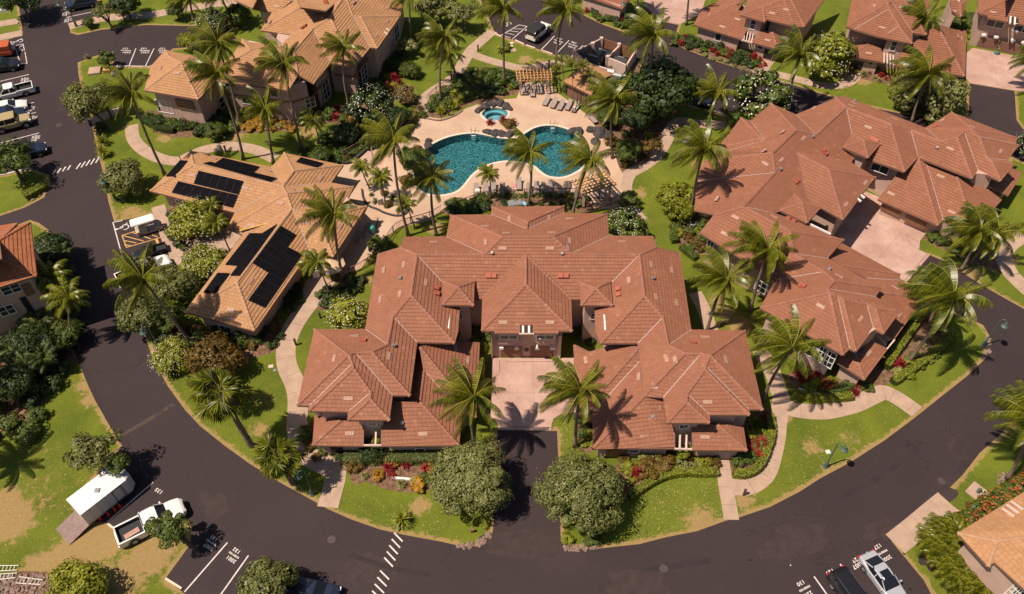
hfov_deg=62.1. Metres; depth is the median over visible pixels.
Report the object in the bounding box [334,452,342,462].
hedge plant
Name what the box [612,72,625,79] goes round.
rubbish skip
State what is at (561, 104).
sun lounger
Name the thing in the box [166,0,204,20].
coconut palm
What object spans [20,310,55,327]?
areca palm
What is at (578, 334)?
shrub
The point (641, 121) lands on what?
tree
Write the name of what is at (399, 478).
wall
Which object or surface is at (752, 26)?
window
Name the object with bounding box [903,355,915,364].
hedge plant
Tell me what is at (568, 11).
coconut palm
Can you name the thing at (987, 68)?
courtyard paving
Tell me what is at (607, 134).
boulder
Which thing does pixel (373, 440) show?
tree
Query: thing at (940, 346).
hedge
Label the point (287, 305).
shrub
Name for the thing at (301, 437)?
shrub
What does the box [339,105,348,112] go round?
shrub
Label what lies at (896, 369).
hedge plant
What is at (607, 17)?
shrub
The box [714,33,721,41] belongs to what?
window
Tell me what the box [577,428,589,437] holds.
shrub
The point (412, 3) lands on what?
coconut palm
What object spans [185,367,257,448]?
fan palm
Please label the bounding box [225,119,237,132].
shrub
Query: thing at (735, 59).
hedge plant
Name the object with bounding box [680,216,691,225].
shrub
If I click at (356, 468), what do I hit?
croton
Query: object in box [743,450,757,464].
hedge plant
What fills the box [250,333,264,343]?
shrub
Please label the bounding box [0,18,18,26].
path
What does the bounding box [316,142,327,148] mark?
shrub
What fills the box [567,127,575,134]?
boulder
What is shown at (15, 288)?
window
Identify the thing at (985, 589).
areca palm
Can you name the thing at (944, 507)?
path
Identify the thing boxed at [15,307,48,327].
areca palm
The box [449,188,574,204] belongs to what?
railing fence
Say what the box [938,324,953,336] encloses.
hedge plant
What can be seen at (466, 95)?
spiky plant
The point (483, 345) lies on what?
shrub
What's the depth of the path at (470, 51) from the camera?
121.53 m
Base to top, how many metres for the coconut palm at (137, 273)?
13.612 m
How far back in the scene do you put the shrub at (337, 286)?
93.06 m
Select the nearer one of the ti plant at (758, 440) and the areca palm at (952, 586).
the areca palm at (952, 586)
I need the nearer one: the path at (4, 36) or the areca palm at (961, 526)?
the areca palm at (961, 526)
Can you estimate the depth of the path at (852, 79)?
118.54 m
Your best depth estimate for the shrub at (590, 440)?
80.14 m
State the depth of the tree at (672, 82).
107.71 m
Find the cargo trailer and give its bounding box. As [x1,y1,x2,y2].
[56,466,140,544]
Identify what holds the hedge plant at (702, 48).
on the lawn
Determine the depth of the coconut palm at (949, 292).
77.88 m
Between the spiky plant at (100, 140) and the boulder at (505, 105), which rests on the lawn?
the spiky plant at (100, 140)
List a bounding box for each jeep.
[0,111,31,133]
[525,21,550,42]
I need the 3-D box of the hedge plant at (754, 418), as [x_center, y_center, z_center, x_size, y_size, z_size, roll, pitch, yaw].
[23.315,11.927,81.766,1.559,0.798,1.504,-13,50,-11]
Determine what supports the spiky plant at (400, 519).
on the lawn
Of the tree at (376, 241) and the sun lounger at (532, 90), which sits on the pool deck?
the sun lounger at (532, 90)
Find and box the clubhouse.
[149,150,366,338]
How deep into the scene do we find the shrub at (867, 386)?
84.27 m
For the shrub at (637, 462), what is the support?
on the lawn
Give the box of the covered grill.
[507,199,522,206]
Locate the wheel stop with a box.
[165,578,181,588]
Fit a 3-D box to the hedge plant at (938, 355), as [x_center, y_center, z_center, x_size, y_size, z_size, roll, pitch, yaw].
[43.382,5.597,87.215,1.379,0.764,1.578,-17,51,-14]
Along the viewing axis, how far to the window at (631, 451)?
78.88 m
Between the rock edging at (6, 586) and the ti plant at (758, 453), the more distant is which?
the ti plant at (758, 453)
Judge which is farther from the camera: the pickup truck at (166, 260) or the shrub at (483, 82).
the shrub at (483, 82)
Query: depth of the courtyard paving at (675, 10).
131.17 m
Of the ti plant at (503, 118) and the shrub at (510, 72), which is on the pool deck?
the ti plant at (503, 118)
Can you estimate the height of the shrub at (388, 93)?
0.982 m
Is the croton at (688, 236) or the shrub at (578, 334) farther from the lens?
the croton at (688, 236)
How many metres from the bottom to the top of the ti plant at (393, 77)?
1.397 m
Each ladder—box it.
[0,565,18,571]
[0,573,16,579]
[16,576,42,584]
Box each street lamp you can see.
[57,0,77,26]
[100,173,117,200]
[140,320,156,346]
[294,470,314,496]
[621,0,626,21]
[822,442,847,468]
[980,319,1007,347]
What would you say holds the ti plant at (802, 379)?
on the lawn
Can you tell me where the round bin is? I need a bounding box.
[368,225,374,233]
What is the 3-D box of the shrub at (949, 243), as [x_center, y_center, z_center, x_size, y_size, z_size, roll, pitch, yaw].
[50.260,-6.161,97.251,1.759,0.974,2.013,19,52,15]
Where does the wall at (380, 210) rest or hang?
on the pool deck
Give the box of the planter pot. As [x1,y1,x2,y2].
[994,47,1000,54]
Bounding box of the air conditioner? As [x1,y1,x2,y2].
[688,220,696,228]
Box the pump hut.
[563,64,612,105]
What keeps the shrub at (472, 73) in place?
on the lawn
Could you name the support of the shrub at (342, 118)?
on the lawn
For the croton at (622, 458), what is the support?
on the lawn
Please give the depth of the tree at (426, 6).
124.16 m
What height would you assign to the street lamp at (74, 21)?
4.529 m
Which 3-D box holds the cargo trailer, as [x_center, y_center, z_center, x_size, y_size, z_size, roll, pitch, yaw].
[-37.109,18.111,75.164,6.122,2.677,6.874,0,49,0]
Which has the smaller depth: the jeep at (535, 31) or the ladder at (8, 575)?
the ladder at (8, 575)
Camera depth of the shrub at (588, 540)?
73.56 m
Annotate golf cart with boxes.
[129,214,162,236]
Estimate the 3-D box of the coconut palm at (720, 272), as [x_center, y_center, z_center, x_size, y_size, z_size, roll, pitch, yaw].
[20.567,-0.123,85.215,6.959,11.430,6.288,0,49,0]
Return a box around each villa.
[0,222,59,341]
[144,0,403,126]
[296,205,763,458]
[582,0,629,19]
[693,0,823,60]
[694,96,1022,383]
[845,0,967,80]
[956,492,1023,593]
[969,0,1023,54]
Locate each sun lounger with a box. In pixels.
[474,183,478,195]
[483,182,488,194]
[491,181,495,193]
[500,182,504,194]
[516,177,521,188]
[523,83,527,93]
[526,182,531,195]
[530,85,534,95]
[534,181,538,193]
[538,82,542,92]
[541,181,545,191]
[542,94,550,106]
[547,179,552,193]
[549,97,557,107]
[556,99,564,109]
[564,99,572,110]
[588,112,598,124]
[593,185,598,198]
[600,186,605,197]
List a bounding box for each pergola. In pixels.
[515,67,552,95]
[571,171,616,208]
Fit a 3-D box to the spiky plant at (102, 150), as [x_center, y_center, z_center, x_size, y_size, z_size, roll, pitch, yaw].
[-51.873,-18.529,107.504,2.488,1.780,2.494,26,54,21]
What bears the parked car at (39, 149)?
on the road at (240, 514)
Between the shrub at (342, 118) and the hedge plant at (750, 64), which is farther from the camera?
the hedge plant at (750, 64)
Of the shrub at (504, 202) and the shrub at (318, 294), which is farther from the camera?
the shrub at (504, 202)
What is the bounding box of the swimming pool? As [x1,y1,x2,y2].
[411,124,583,196]
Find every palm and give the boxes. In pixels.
[0,333,14,356]
[0,345,35,366]
[0,356,32,379]
[8,349,39,370]
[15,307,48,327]
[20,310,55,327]
[23,336,57,367]
[23,346,58,373]
[24,315,54,329]
[27,339,61,373]
[35,259,72,317]
[38,238,66,261]
[39,273,90,345]
[46,240,73,262]
[97,66,166,175]
[101,243,190,342]
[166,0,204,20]
[183,47,244,159]
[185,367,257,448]
[187,12,244,125]
[197,366,232,402]
[198,195,221,213]
[198,210,230,251]
[202,0,237,26]
[238,85,285,164]
[249,432,308,485]
[253,35,308,148]
[295,184,361,281]
[296,248,330,290]
[298,107,326,143]
[315,29,365,104]
[349,158,371,188]
[359,108,419,236]
[367,167,392,201]
[390,0,425,42]
[393,193,416,227]
[400,151,455,235]
[415,12,465,100]
[426,38,465,76]
[429,357,505,443]
[475,0,523,84]
[476,162,498,198]
[500,126,554,205]
[536,0,583,75]
[536,356,610,448]
[551,61,564,88]
[555,54,569,94]
[558,131,612,212]
[563,55,577,101]
[575,58,590,100]
[582,67,595,106]
[582,71,639,158]
[620,6,677,94]
[668,115,730,225]
[685,0,689,25]
[686,245,756,329]
[693,64,739,126]
[720,220,798,312]
[749,304,831,401]
[768,23,820,106]
[888,44,955,122]
[896,255,992,364]
[899,0,945,36]
[907,271,965,330]
[913,531,942,565]
[915,523,943,554]
[918,538,948,576]
[921,529,951,556]
[921,530,944,559]
[922,511,957,533]
[924,546,948,567]
[925,528,945,542]
[930,523,957,538]
[931,552,959,585]
[935,520,962,539]
[937,510,965,532]
[937,537,959,562]
[937,558,962,592]
[938,201,1004,271]
[938,550,955,583]
[939,514,965,543]
[940,512,966,532]
[940,528,961,544]
[940,538,958,557]
[943,529,960,555]
[943,546,962,571]
[943,564,969,593]
[944,560,967,593]
[945,512,972,530]
[948,541,964,557]
[950,542,959,556]
[950,554,972,584]
[953,563,977,593]
[956,203,1023,265]
[958,554,978,583]
[958,558,972,576]
[959,574,982,593]
[965,570,980,593]
[971,577,991,593]
[975,578,993,593]
[984,378,1023,479]
[1008,45,1023,77]
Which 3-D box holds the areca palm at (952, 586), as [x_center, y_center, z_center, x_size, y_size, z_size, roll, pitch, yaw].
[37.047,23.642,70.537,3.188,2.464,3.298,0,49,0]
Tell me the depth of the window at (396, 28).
122.08 m
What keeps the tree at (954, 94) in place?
on the lawn
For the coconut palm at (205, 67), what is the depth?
97.71 m
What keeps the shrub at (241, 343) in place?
on the lawn
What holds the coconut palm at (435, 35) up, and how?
on the lawn
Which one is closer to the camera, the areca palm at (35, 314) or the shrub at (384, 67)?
the areca palm at (35, 314)
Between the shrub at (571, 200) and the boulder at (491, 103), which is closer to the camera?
the shrub at (571, 200)
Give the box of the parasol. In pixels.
[324,255,344,274]
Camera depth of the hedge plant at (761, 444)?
79.69 m
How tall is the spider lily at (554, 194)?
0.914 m
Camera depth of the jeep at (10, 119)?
110.76 m
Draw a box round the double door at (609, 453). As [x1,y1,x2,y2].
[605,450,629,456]
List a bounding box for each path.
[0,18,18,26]
[0,30,21,39]
[68,0,236,28]
[89,107,121,123]
[125,124,279,164]
[151,204,182,264]
[276,279,341,475]
[317,465,345,507]
[416,29,496,112]
[473,52,566,71]
[620,117,725,219]
[689,291,717,329]
[717,459,738,519]
[732,349,789,495]
[752,58,775,73]
[768,70,860,88]
[777,385,921,419]
[886,492,952,552]
[935,500,958,516]
[995,231,1023,294]
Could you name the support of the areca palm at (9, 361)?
on the lawn
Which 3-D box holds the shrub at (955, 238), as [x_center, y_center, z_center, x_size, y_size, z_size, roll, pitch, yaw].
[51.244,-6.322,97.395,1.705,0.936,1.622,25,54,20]
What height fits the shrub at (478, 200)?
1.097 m
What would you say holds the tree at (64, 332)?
on the lawn
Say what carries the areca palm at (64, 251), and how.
on the lawn
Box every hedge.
[21,181,48,200]
[138,114,174,133]
[343,447,441,466]
[626,466,718,500]
[669,223,679,243]
[679,243,698,260]
[732,413,776,479]
[792,387,854,402]
[880,310,926,370]
[888,329,958,386]
[955,469,1023,523]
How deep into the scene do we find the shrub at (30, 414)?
81.82 m
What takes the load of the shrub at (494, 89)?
on the lawn
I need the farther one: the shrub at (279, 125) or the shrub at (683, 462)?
the shrub at (279, 125)
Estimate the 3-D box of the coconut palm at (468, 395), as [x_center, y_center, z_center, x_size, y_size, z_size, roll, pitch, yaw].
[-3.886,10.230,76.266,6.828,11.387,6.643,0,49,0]
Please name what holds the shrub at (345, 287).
on the lawn
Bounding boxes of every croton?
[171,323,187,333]
[172,331,184,339]
[190,322,203,333]
[246,117,258,125]
[246,122,256,131]
[246,341,256,349]
[253,117,265,126]
[268,319,283,331]
[271,118,279,123]
[287,124,294,132]
[303,438,312,452]
[304,421,313,432]
[310,452,320,461]
[344,117,355,122]
[344,459,364,472]
[372,468,384,481]
[380,190,388,195]
[382,201,393,207]
[385,458,398,467]
[397,174,411,184]
[408,475,426,492]
[413,144,422,150]
[500,118,516,128]
[510,191,517,197]
[604,135,617,145]
[617,455,630,462]
[618,158,630,167]
[636,152,649,160]
[638,455,661,479]
[653,454,676,474]
[681,231,692,241]
[682,451,695,463]
[689,235,698,243]
[694,240,706,251]
[705,455,721,467]
[965,501,983,512]
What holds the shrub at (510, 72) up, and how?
on the lawn
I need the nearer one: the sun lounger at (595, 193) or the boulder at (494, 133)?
the sun lounger at (595, 193)
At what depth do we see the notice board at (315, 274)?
93.99 m
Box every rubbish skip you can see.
[581,51,605,65]
[592,46,612,63]
[605,67,614,77]
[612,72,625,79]
[613,55,627,63]
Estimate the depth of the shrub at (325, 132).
110.32 m
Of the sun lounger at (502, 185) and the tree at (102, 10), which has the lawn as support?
the tree at (102, 10)
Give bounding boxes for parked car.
[0,57,20,71]
[0,99,27,108]
[0,106,26,113]
[18,141,47,157]
[65,0,97,11]
[284,576,341,593]
[697,80,712,106]
[826,565,866,593]
[857,549,905,593]
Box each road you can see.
[0,0,1023,593]
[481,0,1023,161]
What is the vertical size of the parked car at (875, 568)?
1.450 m
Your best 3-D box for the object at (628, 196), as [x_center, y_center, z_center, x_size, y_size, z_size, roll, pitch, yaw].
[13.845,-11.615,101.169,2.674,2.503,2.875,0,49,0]
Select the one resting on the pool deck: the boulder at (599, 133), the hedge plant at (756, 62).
the boulder at (599, 133)
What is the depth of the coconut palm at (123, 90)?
95.76 m
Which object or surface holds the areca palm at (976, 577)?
on the lawn
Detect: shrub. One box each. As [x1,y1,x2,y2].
[0,334,5,349]
[0,401,7,411]
[0,411,22,435]
[7,417,41,446]
[14,388,39,409]
[25,406,47,421]
[35,374,60,394]
[44,354,69,377]
[58,338,76,350]
[61,303,80,321]
[93,121,107,132]
[152,114,165,123]
[157,332,171,342]
[165,210,175,216]
[166,233,176,240]
[172,238,182,246]
[178,117,191,128]
[178,243,186,250]
[185,325,195,335]
[187,333,200,346]
[192,125,205,135]
[192,329,207,340]
[203,325,218,336]
[212,109,228,119]
[218,328,230,336]
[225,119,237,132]
[230,330,248,341]
[236,339,249,349]
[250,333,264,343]
[259,325,269,335]
[264,340,276,348]
[273,331,283,340]
[275,123,282,128]
[283,302,296,312]
[292,115,304,125]
[293,295,304,304]
[296,431,311,443]
[297,149,307,156]
[297,425,308,433]
[314,289,323,298]
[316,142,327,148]
[317,134,331,143]
[318,130,327,136]
[318,297,329,307]
[318,447,326,456]
[321,109,332,119]
[322,284,331,292]
[322,291,329,298]
[323,105,336,113]
[325,125,337,133]
[327,295,340,308]
[329,289,339,298]
[332,282,341,289]
[333,155,342,163]
[334,150,346,157]
[337,291,350,300]
[338,114,347,121]
[338,146,350,155]
[338,155,348,161]
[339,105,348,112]
[340,282,352,291]
[346,275,357,285]
[351,147,361,154]
[351,284,362,293]
[356,275,366,284]
[362,139,372,148]
[370,80,387,90]
[372,75,386,83]
[381,59,388,71]
[385,90,393,96]
[391,58,403,68]
[393,68,403,76]
[395,148,406,158]
[400,120,413,126]
[416,109,426,117]
[419,471,432,482]
[424,102,437,111]
[429,94,440,103]
[438,99,453,109]
[441,85,450,94]
[442,93,453,102]
[446,197,462,205]
[447,203,461,214]
[450,77,464,87]
[452,73,464,81]
[454,83,466,91]
[459,198,469,206]
[459,203,467,214]
[461,85,474,94]
[461,201,474,211]
[467,70,477,77]
[468,203,480,213]
[469,335,476,341]
[470,199,485,210]
[471,324,476,333]
[474,195,488,202]
[476,341,488,352]
[477,77,491,87]
[477,516,490,529]
[478,332,490,341]
[479,201,490,211]
[480,89,491,97]
[481,73,496,81]
[484,67,496,75]
[485,84,501,94]
[491,78,505,88]
[496,66,507,78]
[496,87,507,94]
[500,41,510,50]
[500,199,508,205]
[506,70,514,77]
[510,72,523,83]
[511,80,519,88]
[561,85,567,92]
[561,531,573,545]
[567,197,574,205]
[572,412,582,423]
[574,330,582,339]
[576,199,582,207]
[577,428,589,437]
[577,437,586,447]
[580,418,591,429]
[581,195,591,201]
[582,529,602,546]
[584,337,595,345]
[586,436,592,448]
[587,427,592,437]
[592,11,599,16]
[596,16,604,21]
[604,14,614,21]
[604,122,618,128]
[610,16,619,22]
[613,20,620,26]
[619,459,633,475]
[621,129,630,136]
[627,472,637,484]
[632,459,640,471]
[638,452,654,461]
[650,453,662,461]
[663,450,677,458]
[668,220,682,227]
[671,453,689,469]
[676,227,684,236]
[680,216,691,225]
[684,227,695,233]
[688,242,694,249]
[691,212,704,220]
[694,227,702,234]
[694,455,712,467]
[696,218,707,229]
[696,234,707,242]
[801,382,816,392]
[802,366,813,377]
[808,377,822,389]
[818,386,830,393]
[823,377,838,388]
[829,388,840,393]
[836,385,849,392]
[840,379,855,392]
[860,382,874,391]
[884,68,895,74]
[925,231,940,241]
[935,234,947,245]
[944,236,959,248]
[950,247,962,255]
[951,17,962,26]
[952,236,966,247]
[957,25,969,31]
[962,21,971,28]
[964,18,972,24]
[966,12,974,18]
[967,250,979,257]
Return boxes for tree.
[0,0,40,19]
[0,136,32,182]
[0,361,38,401]
[1,319,56,363]
[33,230,73,267]
[42,555,110,593]
[44,277,70,310]
[48,318,82,349]
[59,80,114,131]
[62,427,123,473]
[81,16,94,27]
[91,2,117,33]
[91,81,114,119]
[96,50,115,66]
[96,157,143,195]
[106,452,130,476]
[107,0,141,18]
[114,291,172,333]
[145,509,201,556]
[146,333,194,376]
[149,263,199,301]
[154,302,184,334]
[162,195,222,244]
[165,2,183,19]
[176,31,196,47]
[177,240,227,282]
[181,328,248,387]
[193,7,231,31]
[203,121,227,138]
[223,3,252,24]
[235,555,299,593]
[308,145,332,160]
[324,296,368,328]
[330,121,358,144]
[345,83,394,122]
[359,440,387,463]
[366,234,392,254]
[368,437,380,450]
[385,106,412,127]
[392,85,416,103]
[394,37,418,57]
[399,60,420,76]
[404,147,432,169]
[414,0,456,26]
[426,434,514,517]
[443,0,479,31]
[531,447,625,535]
[595,107,618,126]
[608,78,629,93]
[608,207,646,235]
[615,137,641,160]
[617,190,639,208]
[618,105,653,135]
[620,51,702,116]
[641,137,663,157]
[648,101,664,122]
[654,181,696,219]
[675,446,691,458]
[723,107,746,127]
[729,64,796,117]
[801,30,859,77]
[886,67,970,123]
[1016,133,1023,156]
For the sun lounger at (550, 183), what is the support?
on the pool deck
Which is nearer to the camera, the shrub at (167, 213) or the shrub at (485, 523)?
the shrub at (485, 523)
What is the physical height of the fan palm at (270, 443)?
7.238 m
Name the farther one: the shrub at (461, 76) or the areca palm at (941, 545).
the shrub at (461, 76)
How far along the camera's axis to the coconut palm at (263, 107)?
100.68 m
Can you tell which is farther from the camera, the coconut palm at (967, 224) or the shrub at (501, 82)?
the shrub at (501, 82)
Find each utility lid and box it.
[88,66,101,75]
[103,67,110,73]
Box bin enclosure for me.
[573,37,636,73]
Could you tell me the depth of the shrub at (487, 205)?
101.25 m
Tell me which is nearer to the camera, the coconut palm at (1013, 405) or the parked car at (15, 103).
the coconut palm at (1013, 405)
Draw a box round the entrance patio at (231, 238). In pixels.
[190,228,240,250]
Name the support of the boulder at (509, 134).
on the pool deck
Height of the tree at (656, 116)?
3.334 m
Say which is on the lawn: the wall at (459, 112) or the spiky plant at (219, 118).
the spiky plant at (219, 118)
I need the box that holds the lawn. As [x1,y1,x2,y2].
[0,0,1023,593]
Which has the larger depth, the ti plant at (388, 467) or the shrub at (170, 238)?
the shrub at (170, 238)
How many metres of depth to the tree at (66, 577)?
69.21 m
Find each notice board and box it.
[312,270,319,278]
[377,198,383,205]
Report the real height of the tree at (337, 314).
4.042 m
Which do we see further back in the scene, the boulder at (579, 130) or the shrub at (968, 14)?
the shrub at (968, 14)
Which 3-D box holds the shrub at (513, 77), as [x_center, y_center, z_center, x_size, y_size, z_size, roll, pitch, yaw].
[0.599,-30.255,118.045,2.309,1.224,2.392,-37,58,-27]
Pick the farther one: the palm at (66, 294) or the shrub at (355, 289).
the shrub at (355, 289)
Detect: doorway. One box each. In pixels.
[330,447,343,452]
[763,49,771,59]
[851,60,863,69]
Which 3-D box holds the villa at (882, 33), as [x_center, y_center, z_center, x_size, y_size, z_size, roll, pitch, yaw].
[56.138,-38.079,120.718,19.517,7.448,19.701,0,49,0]
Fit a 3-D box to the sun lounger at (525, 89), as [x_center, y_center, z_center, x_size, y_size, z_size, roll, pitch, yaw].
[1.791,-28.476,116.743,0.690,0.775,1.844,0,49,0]
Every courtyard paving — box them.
[490,358,574,429]
[644,0,704,23]
[834,192,929,281]
[965,48,1023,91]
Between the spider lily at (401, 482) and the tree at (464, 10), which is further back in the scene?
the tree at (464, 10)
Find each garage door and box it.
[501,346,522,356]
[530,346,553,356]
[880,203,901,216]
[904,214,926,228]
[976,36,999,50]
[999,41,1022,54]
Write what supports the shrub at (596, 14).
on the lawn
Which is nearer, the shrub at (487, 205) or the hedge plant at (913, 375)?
the hedge plant at (913, 375)
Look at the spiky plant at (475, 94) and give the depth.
115.67 m
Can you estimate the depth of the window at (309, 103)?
112.00 m
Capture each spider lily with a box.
[360,471,368,480]
[396,479,406,488]
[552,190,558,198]
[860,69,868,76]
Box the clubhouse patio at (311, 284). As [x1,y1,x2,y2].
[275,274,330,344]
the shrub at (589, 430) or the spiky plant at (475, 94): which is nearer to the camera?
the shrub at (589, 430)
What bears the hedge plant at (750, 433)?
on the lawn
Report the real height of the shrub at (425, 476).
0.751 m
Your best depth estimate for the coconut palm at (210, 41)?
102.66 m
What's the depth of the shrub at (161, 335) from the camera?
88.15 m
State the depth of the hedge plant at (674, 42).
124.03 m
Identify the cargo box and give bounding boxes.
[0,40,12,55]
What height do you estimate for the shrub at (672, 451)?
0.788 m
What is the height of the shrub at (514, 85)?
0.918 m
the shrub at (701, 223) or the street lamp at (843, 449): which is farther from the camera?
the shrub at (701, 223)
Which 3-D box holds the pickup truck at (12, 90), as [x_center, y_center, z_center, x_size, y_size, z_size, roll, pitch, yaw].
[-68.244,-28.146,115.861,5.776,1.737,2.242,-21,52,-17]
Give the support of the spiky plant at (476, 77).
on the lawn
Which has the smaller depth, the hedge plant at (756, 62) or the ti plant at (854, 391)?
the ti plant at (854, 391)
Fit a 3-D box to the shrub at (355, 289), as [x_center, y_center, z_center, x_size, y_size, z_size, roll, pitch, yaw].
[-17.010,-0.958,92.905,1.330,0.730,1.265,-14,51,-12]
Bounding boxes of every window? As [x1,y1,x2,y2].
[0,283,22,296]
[0,303,17,316]
[154,99,174,114]
[218,96,225,108]
[218,324,232,331]
[269,90,278,97]
[304,97,316,107]
[321,77,330,101]
[361,63,368,85]
[394,22,399,42]
[499,335,517,338]
[536,335,554,338]
[590,313,594,319]
[628,450,638,452]
[678,424,689,428]
[706,240,714,247]
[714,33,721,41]
[749,20,756,30]
[754,278,767,294]
[805,339,821,359]
[813,346,829,364]
[820,350,837,369]
[869,162,889,174]
[888,41,897,51]
[984,19,1004,28]
[1003,583,1022,593]
[1012,23,1023,32]
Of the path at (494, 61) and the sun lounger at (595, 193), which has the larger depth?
the path at (494, 61)
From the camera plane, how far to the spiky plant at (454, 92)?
115.94 m
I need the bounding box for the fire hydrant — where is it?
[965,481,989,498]
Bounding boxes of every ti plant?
[331,112,338,121]
[334,103,341,113]
[382,461,394,475]
[388,472,396,479]
[389,71,398,80]
[401,458,411,469]
[420,462,430,472]
[485,118,493,125]
[498,113,506,123]
[628,463,642,482]
[747,444,754,451]
[750,52,756,59]
[751,434,768,449]
[754,449,764,458]
[759,413,766,421]
[794,369,802,380]
[799,376,809,383]
[805,373,816,381]
[820,377,834,390]
[851,387,859,396]
[891,356,905,367]
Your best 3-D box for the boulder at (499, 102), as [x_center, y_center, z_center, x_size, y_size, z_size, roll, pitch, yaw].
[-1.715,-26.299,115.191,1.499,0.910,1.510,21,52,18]
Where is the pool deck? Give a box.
[335,83,623,273]
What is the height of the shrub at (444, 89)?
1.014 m
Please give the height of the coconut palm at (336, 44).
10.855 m
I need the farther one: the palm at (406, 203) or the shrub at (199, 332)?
the palm at (406, 203)
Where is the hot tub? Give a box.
[480,106,509,121]
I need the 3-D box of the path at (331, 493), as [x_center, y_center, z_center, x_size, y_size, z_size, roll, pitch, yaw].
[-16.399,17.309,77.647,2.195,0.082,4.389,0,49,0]
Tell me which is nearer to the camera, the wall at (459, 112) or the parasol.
the parasol
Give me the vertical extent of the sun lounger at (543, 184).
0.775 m
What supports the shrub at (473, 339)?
on the lawn
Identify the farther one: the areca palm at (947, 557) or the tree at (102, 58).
the tree at (102, 58)
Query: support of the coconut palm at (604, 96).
on the lawn
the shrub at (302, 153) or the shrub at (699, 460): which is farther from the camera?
the shrub at (302, 153)
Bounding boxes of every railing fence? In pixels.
[328,251,377,281]
[386,205,441,237]
[427,79,446,101]
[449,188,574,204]
[462,67,491,73]
[580,194,621,209]
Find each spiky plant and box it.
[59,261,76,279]
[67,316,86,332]
[92,132,111,147]
[94,143,110,157]
[149,120,158,130]
[213,115,224,123]
[390,507,414,532]
[436,105,445,114]
[449,99,459,108]
[450,89,457,96]
[455,95,463,102]
[459,89,472,100]
[463,77,471,85]
[471,75,480,79]
[471,90,480,98]
[472,81,481,89]
[479,68,485,76]
[496,45,502,53]
[540,190,547,197]
[547,200,554,205]
[556,198,564,205]
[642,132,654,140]
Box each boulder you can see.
[424,142,433,149]
[474,107,482,113]
[480,102,490,110]
[482,129,491,134]
[488,100,496,108]
[490,129,497,137]
[495,99,503,106]
[498,129,505,136]
[502,102,508,109]
[505,130,513,137]
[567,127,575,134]
[574,127,582,134]
[586,126,596,132]
[590,137,599,145]
[593,127,604,138]
[603,130,613,138]
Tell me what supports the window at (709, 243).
in the villa at (810, 176)
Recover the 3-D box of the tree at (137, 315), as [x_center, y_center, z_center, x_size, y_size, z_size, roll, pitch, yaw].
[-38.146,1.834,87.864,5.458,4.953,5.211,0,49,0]
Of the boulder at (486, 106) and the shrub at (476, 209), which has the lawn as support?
the shrub at (476, 209)
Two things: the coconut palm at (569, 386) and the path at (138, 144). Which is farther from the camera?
the path at (138, 144)
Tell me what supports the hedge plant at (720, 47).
on the lawn
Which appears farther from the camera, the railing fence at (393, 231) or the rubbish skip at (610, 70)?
the rubbish skip at (610, 70)
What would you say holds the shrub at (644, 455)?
on the lawn
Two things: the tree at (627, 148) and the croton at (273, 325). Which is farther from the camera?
the tree at (627, 148)
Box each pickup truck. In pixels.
[0,81,35,100]
[10,41,15,49]
[112,498,186,548]
[114,254,171,288]
[133,241,168,258]
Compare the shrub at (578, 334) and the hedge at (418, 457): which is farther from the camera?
the shrub at (578, 334)
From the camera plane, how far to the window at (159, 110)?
110.80 m
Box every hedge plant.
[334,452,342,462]
[669,38,678,45]
[670,32,680,40]
[685,36,696,43]
[685,43,694,49]
[692,41,700,47]
[694,36,702,43]
[699,46,707,52]
[703,40,714,48]
[711,42,724,50]
[718,48,730,55]
[728,56,742,63]
[730,452,749,466]
[731,50,742,58]
[737,49,746,55]
[742,49,752,56]
[743,54,751,61]
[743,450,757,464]
[744,426,755,438]
[746,61,755,67]
[746,414,759,426]
[749,418,766,431]
[752,434,766,450]
[753,58,761,65]
[753,428,768,438]
[890,366,902,374]
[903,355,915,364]
[903,368,915,379]
[909,351,920,359]
[917,340,926,347]
[920,352,934,363]
[927,347,940,358]
[931,335,941,343]
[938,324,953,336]
[993,487,1004,498]
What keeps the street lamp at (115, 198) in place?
on the lawn
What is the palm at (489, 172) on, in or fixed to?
on the lawn
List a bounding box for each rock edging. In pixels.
[0,572,53,593]
[456,531,492,549]
[561,537,601,551]
[980,336,991,358]
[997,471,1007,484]
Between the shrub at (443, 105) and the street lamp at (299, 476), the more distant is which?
the shrub at (443, 105)
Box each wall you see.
[341,147,366,164]
[361,189,407,216]
[391,476,432,483]
[420,110,462,120]
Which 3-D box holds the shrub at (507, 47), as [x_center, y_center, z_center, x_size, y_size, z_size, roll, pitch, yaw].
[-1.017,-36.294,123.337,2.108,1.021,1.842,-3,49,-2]
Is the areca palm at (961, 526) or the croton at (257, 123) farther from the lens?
the croton at (257, 123)
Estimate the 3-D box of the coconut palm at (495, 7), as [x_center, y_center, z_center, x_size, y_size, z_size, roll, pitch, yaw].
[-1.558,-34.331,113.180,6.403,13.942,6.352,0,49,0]

